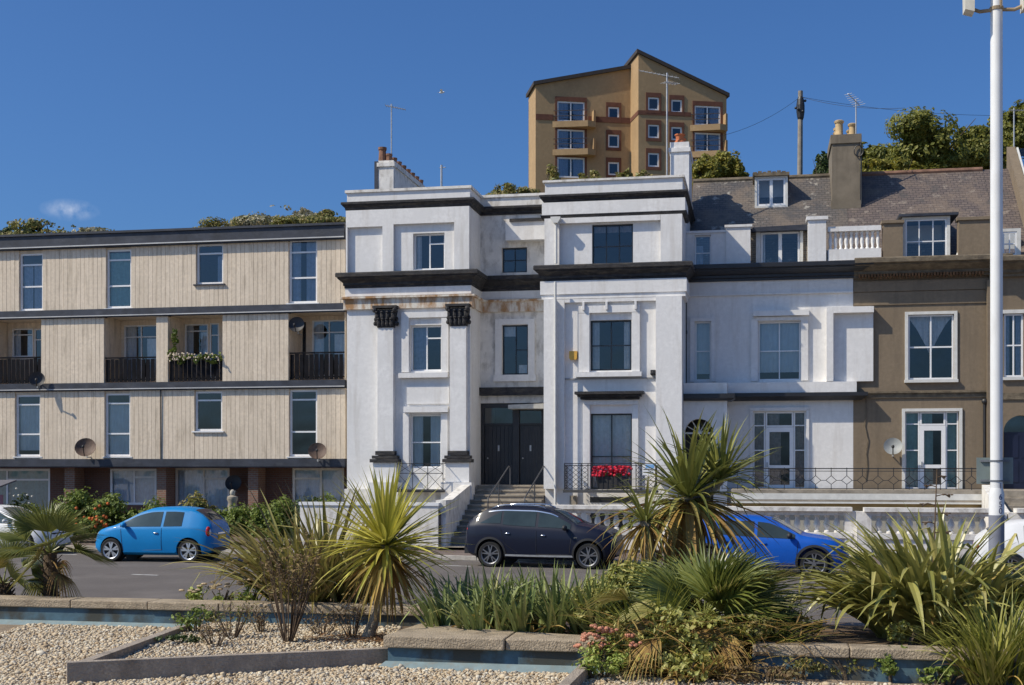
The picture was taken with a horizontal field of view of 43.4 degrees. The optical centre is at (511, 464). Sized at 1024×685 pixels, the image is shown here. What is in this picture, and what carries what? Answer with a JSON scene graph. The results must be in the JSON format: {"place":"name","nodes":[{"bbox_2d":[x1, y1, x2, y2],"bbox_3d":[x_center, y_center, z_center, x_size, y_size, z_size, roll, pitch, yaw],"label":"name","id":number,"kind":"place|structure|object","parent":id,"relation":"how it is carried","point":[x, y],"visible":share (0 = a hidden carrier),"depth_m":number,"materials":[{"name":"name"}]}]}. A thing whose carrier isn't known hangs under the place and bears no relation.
{"place":"outdoors","nodes":[
{"label":"outdoors","id":0,"kind":"place"},
{"bbox_2d":[0,222,346,536],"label":"apartment block","id":1,"kind":"structure","parent":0,"point":[90,321],"depth_m":46.04,"materials":[{"name":"beige wood"}]},
{"bbox_2d":[0,469,49,512],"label":"window","id":2,"kind":"structure","parent":1,"relation":"in","point":[33,482],"depth_m":48.09,"materials":[{"name":"glass"}]},
{"bbox_2d":[13,395,41,457],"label":"window","id":3,"kind":"structure","parent":1,"relation":"in","point":[28,415],"depth_m":47.04,"materials":[{"name":"clear glass"}]},
{"bbox_2d":[21,253,42,310],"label":"window","id":4,"kind":"structure","parent":1,"relation":"in","point":[27,286],"depth_m":47.01,"materials":[{"name":"clear glass"}]},
{"bbox_2d":[102,393,131,457],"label":"window","id":5,"kind":"structure","parent":1,"relation":"in","point":[117,414],"depth_m":46.37,"materials":[{"name":"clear glass"}]},
{"bbox_2d":[104,249,130,308],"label":"window","id":6,"kind":"structure","parent":1,"relation":"in","point":[118,264],"depth_m":46.36,"materials":[{"name":"clear glass"}]},
{"bbox_2d":[110,469,155,504],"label":"window","id":7,"kind":"structure","parent":1,"relation":"in","point":[136,486],"depth_m":47.25,"materials":[{"name":"glass"}]},
{"bbox_2d":[124,325,155,378],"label":"balcony window","id":8,"kind":"structure","parent":1,"relation":"in","point":[130,331],"depth_m":47.46,"materials":[{"name":"clear glass"}]},
{"bbox_2d":[167,328,222,364],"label":"balcony planting","id":9,"kind":"object","parent":1,"relation":"attached to","point":[198,357],"visible":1,"depth_m":45.50,"materials":[{"name":"green plant"}]},
{"bbox_2d":[185,324,207,355],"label":"balcony window","id":10,"kind":"structure","parent":1,"relation":"in","point":[189,328],"depth_m":47.03,"materials":[{"name":"clear glass"}]},
{"bbox_2d":[175,468,228,510],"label":"window","id":11,"kind":"structure","parent":1,"relation":"in","point":[210,482],"depth_m":46.74,"materials":[{"name":"clear glass"}]},
{"bbox_2d":[286,240,317,303],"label":"window","id":12,"kind":"structure","parent":1,"relation":"in","point":[295,246],"depth_m":45.03,"materials":[{"name":"clear glass"}]},
{"bbox_2d":[292,468,343,505],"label":"window","id":13,"kind":"structure","parent":1,"relation":"in","point":[310,481],"depth_m":45.92,"materials":[{"name":"clear glass"}]},
{"bbox_2d":[312,320,344,375],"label":"balcony window","id":14,"kind":"structure","parent":1,"relation":"in","point":[318,332],"depth_m":46.08,"materials":[{"name":"clear glass"}]},
{"bbox_2d":[119,621,410,658],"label":"bed gravel","id":15,"kind":"structure","parent":0,"point":[263,643],"depth_m":19.54,"materials":[{"name":"beige gravel"}]},
{"bbox_2d":[201,595,255,638],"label":"weed","id":16,"kind":"object","parent":15,"relation":"on","point":[237,631],"visible":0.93,"depth_m":20.19,"materials":[{"name":"brown plant"}]},
{"bbox_2d":[253,528,327,641],"bbox_3d":[-3.395,1.865,19.657,1.072,1.779,1.124,0,0,17],"label":"dry shrub","id":17,"kind":"object","parent":15,"relation":"on","point":[296,618],"visible":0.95,"depth_m":19.68,"materials":[{"name":"brown plant"}]},
{"bbox_2d":[297,462,468,638],"bbox_3d":[-1.993,1.403,19.998,2.682,2.969,2.577,0,0,-28],"label":"cordyline","id":18,"kind":"object","parent":15,"relation":"on","point":[386,526],"visible":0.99,"depth_m":19.79,"materials":[{"name":"green plant"}]},
{"bbox_2d":[335,147,544,501],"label":"terraced house","id":19,"kind":"structure","parent":0,"point":[443,304],"depth_m":43.91,"materials":[{"name":"white paint"}]},
{"bbox_2d":[411,325,440,370],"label":"window","id":20,"kind":"structure","parent":19,"relation":"in","point":[419,334],"depth_m":43.90,"materials":[{"name":"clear glass"}]},
{"bbox_2d":[411,415,440,467],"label":"window","id":21,"kind":"structure","parent":19,"relation":"in","point":[417,442],"depth_m":43.82,"materials":[{"name":"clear glass"}]},
{"bbox_2d":[485,425,511,484],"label":"door","id":22,"kind":"structure","parent":19,"relation":"in","point":[498,438],"depth_m":44.87,"materials":[{"name":"wood"}]},
{"bbox_2d":[520,425,540,484],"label":"door","id":23,"kind":"structure","parent":19,"relation":"in","point":[530,435],"depth_m":44.66,"materials":[{"name":"wood"}]},
{"bbox_2d":[257,539,629,549],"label":"forecourt","id":24,"kind":"structure","parent":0,"point":[446,546],"depth_m":39.94,"materials":[{"name":"stone"}]},
{"bbox_2d":[436,485,469,546],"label":"stair wall","id":25,"kind":"structure","parent":24,"relation":"on","point":[456,513],"depth_m":40.46,"materials":[{"name":"white paint"}]},
{"bbox_2d":[451,484,544,544],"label":"entrance steps","id":26,"kind":"structure","parent":24,"relation":"on","point":[508,494],"depth_m":42.73,"materials":[{"name":"stone"}]},
{"bbox_2d":[533,133,694,528],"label":"terraced house","id":27,"kind":"structure","parent":24,"relation":"on","point":[616,271],"depth_m":42.38,"materials":[{"name":"white paint"}]},
{"bbox_2d":[591,320,630,370],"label":"window","id":28,"kind":"structure","parent":27,"relation":"in","point":[595,325],"depth_m":42.57,"materials":[{"name":"clear glass"}]},
{"bbox_2d":[591,414,631,488],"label":"window","id":29,"kind":"structure","parent":27,"relation":"in","point":[601,424],"depth_m":42.61,"materials":[{"name":"grey glass"}]},
{"bbox_2d":[591,466,632,488],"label":"flower box","id":30,"kind":"object","parent":27,"relation":"attached to","point":[611,480],"visible":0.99,"depth_m":41.47,"materials":[{"name":"red plant"}]},
{"bbox_2d":[593,224,632,263],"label":"window","id":31,"kind":"structure","parent":27,"relation":"in","point":[606,229],"depth_m":42.56,"materials":[{"name":"clear glass"}]},
{"bbox_2d":[683,120,880,505],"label":"terraced house","id":32,"kind":"structure","parent":24,"relation":"on","point":[779,339],"depth_m":43.49,"materials":[{"name":"white paint"}]},
{"bbox_2d":[695,322,710,380],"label":"window","id":33,"kind":"structure","parent":32,"relation":"in","point":[702,329],"depth_m":44.03,"materials":[{"name":"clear glass"}]},
{"bbox_2d":[759,322,799,379],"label":"window","id":34,"kind":"structure","parent":32,"relation":"in","point":[779,342],"depth_m":43.54,"materials":[{"name":"blue glass"}]},
{"bbox_2d":[765,427,793,487],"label":"door","id":35,"kind":"structure","parent":32,"relation":"in","point":[772,434],"depth_m":43.45,"materials":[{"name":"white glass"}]},
{"bbox_2d":[847,167,1012,488],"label":"terraced house","id":36,"kind":"structure","parent":24,"relation":"on","point":[920,284],"depth_m":42.61,"materials":[{"name":"brown paint"}]},
{"bbox_2d":[908,314,953,379],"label":"window","id":37,"kind":"structure","parent":36,"relation":"in","point":[952,315],"depth_m":42.43,"materials":[{"name":"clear glass"}]},
{"bbox_2d":[920,426,945,487],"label":"door","id":38,"kind":"structure","parent":36,"relation":"in","point":[926,432],"depth_m":42.49,"materials":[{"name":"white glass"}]},
{"bbox_2d":[983,147,1023,488],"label":"terraced house","id":39,"kind":"structure","parent":24,"relation":"on","point":[1013,314],"depth_m":41.92,"materials":[{"name":"brown paint"}]},
{"bbox_2d":[1004,314,1022,376],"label":"window","id":40,"kind":"structure","parent":39,"relation":"in","point":[1018,345],"depth_m":41.90,"materials":[{"name":"clear glass"}]},
{"bbox_2d":[1003,432,1023,488],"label":"front door","id":41,"kind":"structure","parent":39,"relation":"in","point":[1013,442],"depth_m":41.92,"materials":[{"name":"blue paint"}]},
{"bbox_2d":[0,623,972,684],"bbox_3d":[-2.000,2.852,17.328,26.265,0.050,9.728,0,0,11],"label":"gravel ground","id":42,"kind":"structure","parent":0,"point":[4,627],"depth_m":17.07,"materials":[{"name":"beige gravel"}]},
{"bbox_2d":[169,604,223,631],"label":"weed","id":43,"kind":"object","parent":42,"relation":"on","point":[184,620],"visible":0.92,"depth_m":20.87,"materials":[{"name":"green plant"}]},
{"bbox_2d":[379,623,613,674],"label":"planter platform","id":44,"kind":"structure","parent":42,"relation":"on","point":[422,646],"depth_m":17.89,"materials":[{"name":"concrete"}]},
{"bbox_2d":[571,644,631,677],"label":"weed","id":45,"kind":"object","parent":42,"relation":"on","point":[596,665],"visible":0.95,"depth_m":16.94,"materials":[{"name":"green plant"}]},
{"bbox_2d":[573,624,641,672],"bbox_3d":[1.277,2.474,17.313,0.919,0.658,0.577,0,0,0],"label":"stonecrop","id":46,"kind":"object","parent":42,"relation":"on","point":[584,636],"visible":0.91,"depth_m":17.28,"materials":[{"name":"pink plant"}]},
{"bbox_2d":[608,615,691,673],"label":"leafy shrub","id":47,"kind":"object","parent":42,"relation":"on","point":[636,639],"visible":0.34,"depth_m":17.41,"materials":[{"name":"green plant"}]},
{"bbox_2d":[634,646,726,682],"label":"weed","id":48,"kind":"object","parent":42,"relation":"on","point":[677,664],"visible":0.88,"depth_m":16.80,"materials":[{"name":"green plant"}]},
{"bbox_2d":[619,636,777,684],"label":"grass clump","id":49,"kind":"object","parent":42,"relation":"on","point":[710,674],"visible":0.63,"depth_m":16.73,"materials":[{"name":"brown plant"}]},
{"bbox_2d":[570,608,855,678],"bbox_3d":[2.632,2.412,17.440,4.148,0.939,2.277,0,0,0],"label":"dead frond pile","id":50,"kind":"object","parent":42,"relation":"on","point":[746,661],"visible":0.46,"depth_m":17.21,"materials":[{"name":"brown plant"}]},
{"bbox_2d":[717,662,807,683],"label":"weed","id":51,"kind":"object","parent":42,"relation":"on","point":[774,672],"visible":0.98,"depth_m":16.59,"materials":[{"name":"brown plant"}]},
{"bbox_2d":[916,664,963,684],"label":"weed","id":52,"kind":"object","parent":42,"relation":"on","point":[949,672],"visible":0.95,"depth_m":16.62,"materials":[{"name":"green plant"}]},
{"bbox_2d":[891,581,1023,684],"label":"grass clump","id":53,"kind":"object","parent":42,"relation":"on","point":[991,663],"visible":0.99,"depth_m":16.40,"materials":[{"name":"green plant"}]},
{"bbox_2d":[0,548,1022,622],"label":"road","id":54,"kind":"structure","parent":0,"point":[90,577],"depth_m":31.14,"materials":[{"name":"grey asphalt"}]},
{"bbox_2d":[0,505,72,550],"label":"parked car","id":55,"kind":"object","parent":54,"relation":"on","point":[35,537],"visible":0.21,"depth_m":39.09,"materials":[{"name":"white paint"}]},
{"bbox_2d":[96,502,229,562],"bbox_3d":[-9.909,1.868,36.498,3.582,1.712,1.961,0,0,10],"label":"parked car","id":56,"kind":"object","parent":54,"relation":"on","point":[156,531],"visible":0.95,"depth_m":35.77,"materials":[{"name":"blue paint"}]},
{"bbox_2d":[64,545,858,570],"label":"kerb","id":57,"kind":"structure","parent":54,"relation":"on","point":[456,557],"depth_m":36.50,"materials":[{"name":"concrete"}]},
{"bbox_2d":[465,500,623,568],"bbox_3d":[0.877,1.838,34.456,4.118,1.812,2.129,0,0,17],"label":"parked car","id":58,"kind":"object","parent":54,"relation":"on","point":[507,533],"visible":0.97,"depth_m":33.77,"materials":[{"name":"blue paint"}]},
{"bbox_2d":[702,515,848,576],"bbox_3d":[6.266,1.935,31.949,4.070,1.608,2.060,0,0,17],"label":"parked car","id":59,"kind":"object","parent":54,"relation":"on","point":[792,545],"visible":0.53,"depth_m":31.05,"materials":[{"name":"blue paint"}]},
{"bbox_2d":[963,0,1023,561],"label":"lamp post","id":60,"kind":"object","parent":54,"relation":"on","point":[995,470],"visible":1,"depth_m":23.41,"materials":[{"name":"white metal"}]},
{"bbox_2d":[973,519,1023,573],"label":"parked car","id":61,"kind":"object","parent":54,"relation":"on","point":[1012,527],"visible":0.3,"depth_m":29.09,"materials":[{"name":"white paint"}]},
{"bbox_2d":[0,0,1023,232],"label":"sky","id":62,"kind":"structure","parent":0,"point":[115,115],"materials":[{"name":"blue"}]},
{"bbox_2d":[70,535,974,568],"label":"pavement","id":63,"kind":"structure","parent":0,"point":[443,552],"depth_m":38.48,"materials":[{"name":"grey concrete"}]},
{"bbox_2d":[48,486,98,542],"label":"hedge shrub","id":64,"kind":"object","parent":63,"relation":"on","point":[80,500],"visible":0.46,"depth_m":42.80,"materials":[{"name":"green plant"}]},
{"bbox_2d":[85,492,128,538],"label":"hedge shrub","id":65,"kind":"object","parent":63,"relation":"on","point":[112,512],"visible":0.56,"depth_m":42.43,"materials":[{"name":"green plant"}]},
{"bbox_2d":[227,502,269,543],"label":"hedge shrub","id":66,"kind":"object","parent":63,"relation":"on","point":[240,515],"visible":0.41,"depth_m":41.28,"materials":[{"name":"green plant"}]},
{"bbox_2d":[246,494,297,542],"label":"hedge shrub","id":67,"kind":"object","parent":63,"relation":"on","point":[260,522],"visible":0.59,"depth_m":40.98,"materials":[{"name":"green plant"}]},
{"bbox_2d":[299,502,440,549],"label":"garden wall","id":68,"kind":"structure","parent":63,"relation":"on","point":[427,508],"depth_m":39.69,"materials":[{"name":"white paint"}]},
{"bbox_2d":[545,505,668,552],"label":"balustrade wall","id":69,"kind":"structure","parent":63,"relation":"on","point":[579,510],"depth_m":38.18,"materials":[{"name":"white paint"}]},
{"bbox_2d":[669,506,855,555],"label":"balustrade wall","id":70,"kind":"structure","parent":63,"relation":"on","point":[849,526],"depth_m":36.65,"materials":[{"name":"white paint"}]},
{"bbox_2d":[856,507,1006,557],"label":"balustrade wall","id":71,"kind":"structure","parent":63,"relation":"on","point":[863,517],"depth_m":35.93,"materials":[{"name":"white paint"}]},
{"bbox_2d":[535,621,1001,650],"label":"planter soil","id":72,"kind":"structure","parent":0,"point":[867,635],"depth_m":18.86,"materials":[{"name":"brown soil"}]},
{"bbox_2d":[395,566,501,629],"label":"sword leaf clump","id":73,"kind":"object","parent":72,"relation":"on","point":[437,619],"visible":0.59,"depth_m":19.29,"materials":[{"name":"green plant"}]},
{"bbox_2d":[431,560,540,630],"bbox_3d":[-0.361,1.948,18.913,1.594,1.165,1.596,0,0,17],"label":"sword leaf clump","id":74,"kind":"object","parent":72,"relation":"on","point":[467,618],"visible":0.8,"depth_m":18.80,"materials":[{"name":"green plant"}]},
{"bbox_2d":[464,572,579,632],"bbox_3d":[0.242,2.040,18.743,1.965,1.046,1.617,0,0,0],"label":"sword leaf clump","id":75,"kind":"object","parent":72,"relation":"on","point":[520,618],"visible":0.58,"depth_m":18.60,"materials":[{"name":"green plant"}]},
{"bbox_2d":[507,562,618,634],"bbox_3d":[0.763,1.975,19.010,1.647,1.110,1.726,0,0,-41],"label":"sword leaf clump","id":76,"kind":"object","parent":72,"relation":"on","point":[556,600],"visible":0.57,"depth_m":18.71,"materials":[{"name":"green plant"}]},
{"bbox_2d":[535,562,645,635],"bbox_3d":[1.252,2.000,18.804,1.840,1.163,1.844,0,0,25],"label":"sword leaf clump","id":77,"kind":"object","parent":72,"relation":"on","point":[572,624],"visible":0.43,"depth_m":18.46,"materials":[{"name":"green plant"}]},
{"bbox_2d":[570,573,634,635],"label":"leafy shrub","id":78,"kind":"object","parent":72,"relation":"on","point":[604,608],"visible":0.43,"depth_m":18.45,"materials":[{"name":"green plant"}]},
{"bbox_2d":[586,557,657,607],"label":"leafy shrub","id":79,"kind":"object","parent":72,"relation":"on","point":[611,575],"visible":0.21,"depth_m":18.90,"materials":[{"name":"green plant"}]},
{"bbox_2d":[564,575,711,639],"bbox_3d":[1.885,2.068,18.067,2.065,1.205,2.188,0,0,40],"label":"grass clump","id":80,"kind":"object","parent":72,"relation":"on","point":[658,602],"visible":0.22,"depth_m":17.75,"materials":[{"name":"green plant"}]},
{"bbox_2d":[590,473,695,567],"bbox_3d":[1.990,1.404,19.408,1.715,2.666,1.601,0,0,43],"label":"cordyline","id":81,"kind":"object","parent":72,"relation":"on","point":[646,529],"visible":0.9,"depth_m":19.29,"materials":[{"name":"green plant"}]},
{"bbox_2d":[572,588,752,682],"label":"broken palm fronds","id":82,"kind":"object","parent":72,"relation":"on","point":[650,646],"visible":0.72,"depth_m":17.17,"materials":[{"name":"brown plant"}]},
{"bbox_2d":[589,406,783,607],"bbox_3d":[2.755,0.886,20.219,3.266,3.700,3.301,0,0,0],"label":"cordyline","id":83,"kind":"object","parent":72,"relation":"on","point":[719,471],"visible":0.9,"depth_m":19.88,"materials":[{"name":"green plant"}]},
{"bbox_2d":[638,604,741,668],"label":"leafy shrub","id":84,"kind":"object","parent":72,"relation":"on","point":[697,641],"visible":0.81,"depth_m":17.28,"materials":[{"name":"green plant"}]},
{"bbox_2d":[587,536,816,677],"bbox_3d":[2.669,2.496,18.221,3.322,3.007,2.594,0,0,0],"label":"fan palm","id":85,"kind":"object","parent":72,"relation":"on","point":[736,584],"visible":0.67,"depth_m":18.06,"materials":[{"name":"green plant"}]},
{"bbox_2d":[725,611,780,662],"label":"leafy shrub","id":86,"kind":"object","parent":72,"relation":"on","point":[755,630],"visible":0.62,"depth_m":17.36,"materials":[{"name":"green plant"}]},
{"bbox_2d":[684,597,829,659],"bbox_3d":[3.239,2.216,17.643,2.206,0.922,2.061,0,0,22],"label":"grass clump","id":87,"kind":"object","parent":72,"relation":"on","point":[768,639],"visible":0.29,"depth_m":17.43,"materials":[{"name":"brown plant"}]},
{"bbox_2d":[772,469,1023,641],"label":"flax clump","id":88,"kind":"object","parent":72,"relation":"on","point":[875,597],"visible":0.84,"depth_m":18.30,"materials":[{"name":"green plant"}]},
{"bbox_2d":[885,619,921,644],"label":"leafy shrub","id":89,"kind":"object","parent":72,"relation":"on","point":[898,636],"visible":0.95,"depth_m":17.84,"materials":[{"name":"green plant"}]},
{"bbox_2d":[731,489,981,533],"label":"terrace slab","id":90,"kind":"structure","parent":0,"point":[857,499],"depth_m":39.66,"materials":[{"name":"stone"}]},
{"bbox_2d":[722,468,987,489],"bbox_3d":[10.722,0.420,39.669,8.403,0.680,0.030,0,0,11],"label":"iron railing","id":91,"kind":"object","parent":90,"relation":"on","point":[893,471],"visible":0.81,"depth_m":39.64,"materials":[{"name":"metal"}]},
{"label":"ground","id":92,"kind":"structure","parent":0,"visible":0},
{"bbox_2d":[80,625,186,660],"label":"concrete kerb","id":93,"kind":"structure","parent":92,"relation":"on","point":[127,648],"depth_m":18.72,"materials":[{"name":"grey concrete"}]},
{"bbox_2d":[0,595,424,628],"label":"planter wall","id":94,"kind":"structure","parent":92,"relation":"on","point":[53,610],"depth_m":22.67,"materials":[{"name":"concrete"}]},
{"label":"verge soil","id":95,"kind":"structure","parent":94,"relation":"in","visible":0},
{"bbox_2d":[0,538,72,594],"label":"fan palm","id":96,"kind":"object","parent":95,"relation":"on","point":[5,585],"visible":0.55,"depth_m":24.27,"materials":[{"name":"green plant"}]},
{"bbox_2d":[0,500,117,597],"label":"fan palm","id":97,"kind":"object","parent":95,"relation":"on","point":[47,521],"visible":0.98,"depth_m":23.85,"materials":[{"name":"green plant"}]},
{"bbox_2d":[166,479,455,612],"bbox_3d":[-3.618,1.476,23.146,5.252,2.444,5.151,0,0,-20],"label":"flax clump","id":98,"kind":"object","parent":95,"relation":"on","point":[327,563],"visible":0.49,"depth_m":22.61,"materials":[{"name":"green plant"}]},
{"bbox_2d":[66,647,387,683],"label":"concrete kerb","id":99,"kind":"structure","parent":92,"relation":"on","point":[106,670],"depth_m":17.38,"materials":[{"name":"grey concrete"}]},
{"bbox_2d":[752,641,1019,684],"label":"planter wall","id":100,"kind":"structure","parent":92,"relation":"on","point":[908,661],"depth_m":16.92,"materials":[{"name":"concrete"}]},
{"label":"hill","id":101,"kind":"structure","parent":0,"visible":0},
{"bbox_2d":[0,218,114,234],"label":"hill shrub","id":102,"kind":"object","parent":101,"relation":"on","point":[37,223],"visible":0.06,"depth_m":60.23,"materials":[{"name":"green plant"}]},
{"bbox_2d":[220,205,335,226],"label":"hill shrub","id":103,"kind":"object","parent":101,"relation":"on","point":[256,220],"visible":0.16,"depth_m":59.99,"materials":[{"name":"green plant"}]},
{"bbox_2d":[226,215,345,225],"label":"hill shrub","id":104,"kind":"object","parent":101,"relation":"on","point":[293,219],"visible":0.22,"depth_m":59.28,"materials":[{"name":"green plant"}]},
{"bbox_2d":[526,49,729,194],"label":"tower block","id":105,"kind":"structure","parent":101,"relation":"on","point":[608,122],"depth_m":123.20,"materials":[{"name":"paint"}]},
{"bbox_2d":[692,150,745,184],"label":"tree","id":106,"kind":"object","parent":101,"relation":"on","point":[722,164],"visible":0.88,"depth_m":59.54,"materials":[{"name":"green plant"}]},
{"bbox_2d":[794,90,806,174],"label":"utility pole","id":107,"kind":"object","parent":101,"relation":"on","point":[800,108],"visible":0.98,"depth_m":65.89,"materials":[{"name":"brown wood"}]},
{"bbox_2d":[862,157,926,171],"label":"hedge","id":108,"kind":"object","parent":101,"relation":"on","point":[894,164],"visible":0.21,"depth_m":59.76,"materials":[{"name":"green plant"}]},
{"bbox_2d":[863,106,1005,168],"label":"tree","id":109,"kind":"object","parent":101,"relation":"on","point":[926,141],"visible":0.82,"depth_m":62.91,"materials":[{"name":"green plant"}]},
{"bbox_2d":[986,99,1023,158],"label":"tree","id":110,"kind":"object","parent":101,"relation":"on","point":[1008,129],"visible":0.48,"depth_m":67.33,"materials":[{"name":"green plant"}]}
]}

